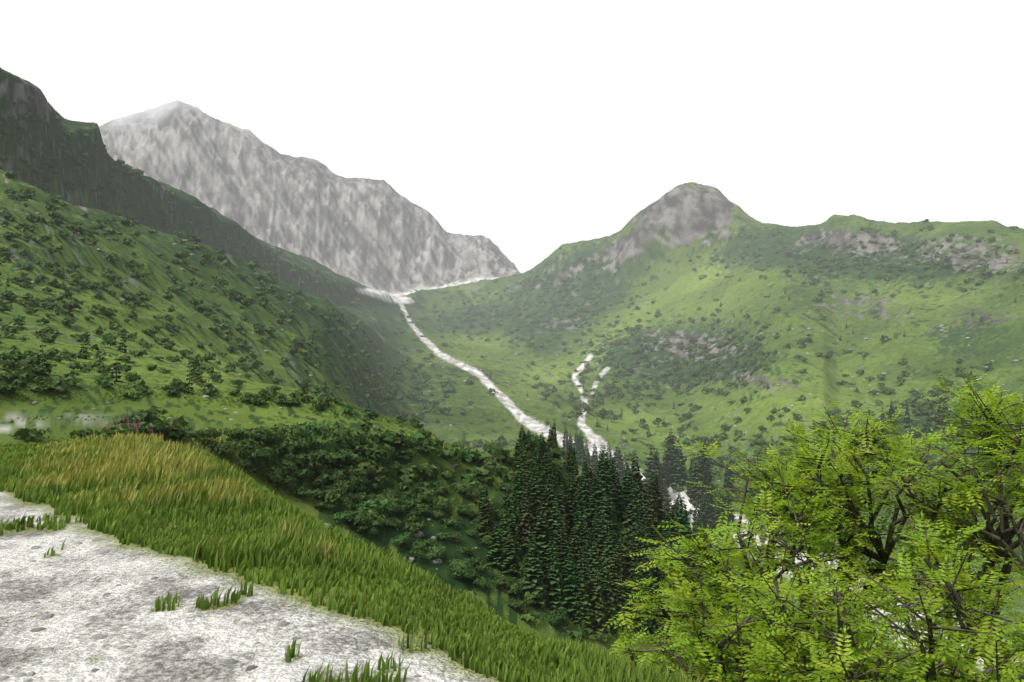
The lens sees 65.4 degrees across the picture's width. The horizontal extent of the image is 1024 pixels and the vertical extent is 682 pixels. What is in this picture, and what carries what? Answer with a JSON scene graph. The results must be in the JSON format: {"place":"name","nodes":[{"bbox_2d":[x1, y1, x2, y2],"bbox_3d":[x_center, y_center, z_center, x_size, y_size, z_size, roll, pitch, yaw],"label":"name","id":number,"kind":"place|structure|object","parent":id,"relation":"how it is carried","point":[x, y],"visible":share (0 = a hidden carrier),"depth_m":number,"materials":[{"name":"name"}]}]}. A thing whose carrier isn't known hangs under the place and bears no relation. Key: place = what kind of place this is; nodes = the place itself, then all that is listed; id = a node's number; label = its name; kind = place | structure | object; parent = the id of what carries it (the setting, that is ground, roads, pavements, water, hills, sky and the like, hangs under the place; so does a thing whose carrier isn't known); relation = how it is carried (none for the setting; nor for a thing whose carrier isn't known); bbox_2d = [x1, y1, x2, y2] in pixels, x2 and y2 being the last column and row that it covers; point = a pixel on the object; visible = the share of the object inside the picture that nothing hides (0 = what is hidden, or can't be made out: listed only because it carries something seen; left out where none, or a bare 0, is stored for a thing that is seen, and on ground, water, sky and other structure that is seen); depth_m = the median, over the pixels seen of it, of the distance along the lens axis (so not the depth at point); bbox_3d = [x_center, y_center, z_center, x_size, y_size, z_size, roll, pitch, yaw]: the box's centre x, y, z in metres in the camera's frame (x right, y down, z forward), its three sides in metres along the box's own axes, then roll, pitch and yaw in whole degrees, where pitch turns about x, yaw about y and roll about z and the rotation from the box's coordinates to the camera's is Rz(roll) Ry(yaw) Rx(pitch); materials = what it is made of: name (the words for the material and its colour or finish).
{"place":"outdoors","nodes":[
{"label":"outdoors","id":0,"kind":"place"},
{"bbox_2d":[0,67,1023,681],"bbox_3d":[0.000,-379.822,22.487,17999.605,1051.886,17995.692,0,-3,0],"label":"ground","id":1,"kind":"structure","parent":0,"point":[384,249],"depth_m":544.07,"materials":[{"name":"green plant"}]},
{"bbox_2d":[103,411,174,439],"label":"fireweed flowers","id":2,"kind":"object","parent":1,"relation":"on","point":[115,423],"visible":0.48,"depth_m":33.04,"materials":[{"name":"green plant"}]},
{"bbox_2d":[0,378,731,681],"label":"grass","id":3,"kind":"structure","parent":1,"relation":"on","point":[98,478],"depth_m":7.22,"materials":[{"name":"green plant"}]},
{"bbox_2d":[0,179,1021,681],"bbox_3d":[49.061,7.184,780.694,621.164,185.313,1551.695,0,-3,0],"label":"rocks","id":4,"kind":"object","parent":1,"relation":"on","point":[282,623],"visible":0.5,"depth_m":7.25,"materials":[{"name":"grey stone"}]},
{"bbox_2d":[0,95,1023,640],"bbox_3d":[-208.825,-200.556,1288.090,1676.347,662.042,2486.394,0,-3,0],"label":"bushes","id":5,"kind":"object","parent":1,"relation":"on","point":[260,443],"visible":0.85,"depth_m":161.97,"materials":[{"name":"green plant"}]},
{"bbox_2d":[5,139,1020,678],"bbox_3d":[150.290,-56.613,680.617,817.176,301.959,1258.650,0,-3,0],"label":"conifer trees","id":6,"kind":"object","parent":1,"relation":"on","point":[583,573],"visible":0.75,"depth_m":55.52,"materials":[{"name":"green plant"}]},
{"bbox_2d":[600,370,1023,681],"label":"rowan tree","id":7,"kind":"object","parent":1,"relation":"on","point":[783,641],"visible":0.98,"depth_m":6.47,"materials":[{"name":"green plant"}]},
{"bbox_2d":[0,0,1023,272],"label":"sky","id":8,"kind":"structure","parent":0,"point":[532,128],"materials":[{"name":"white"}]}
]}

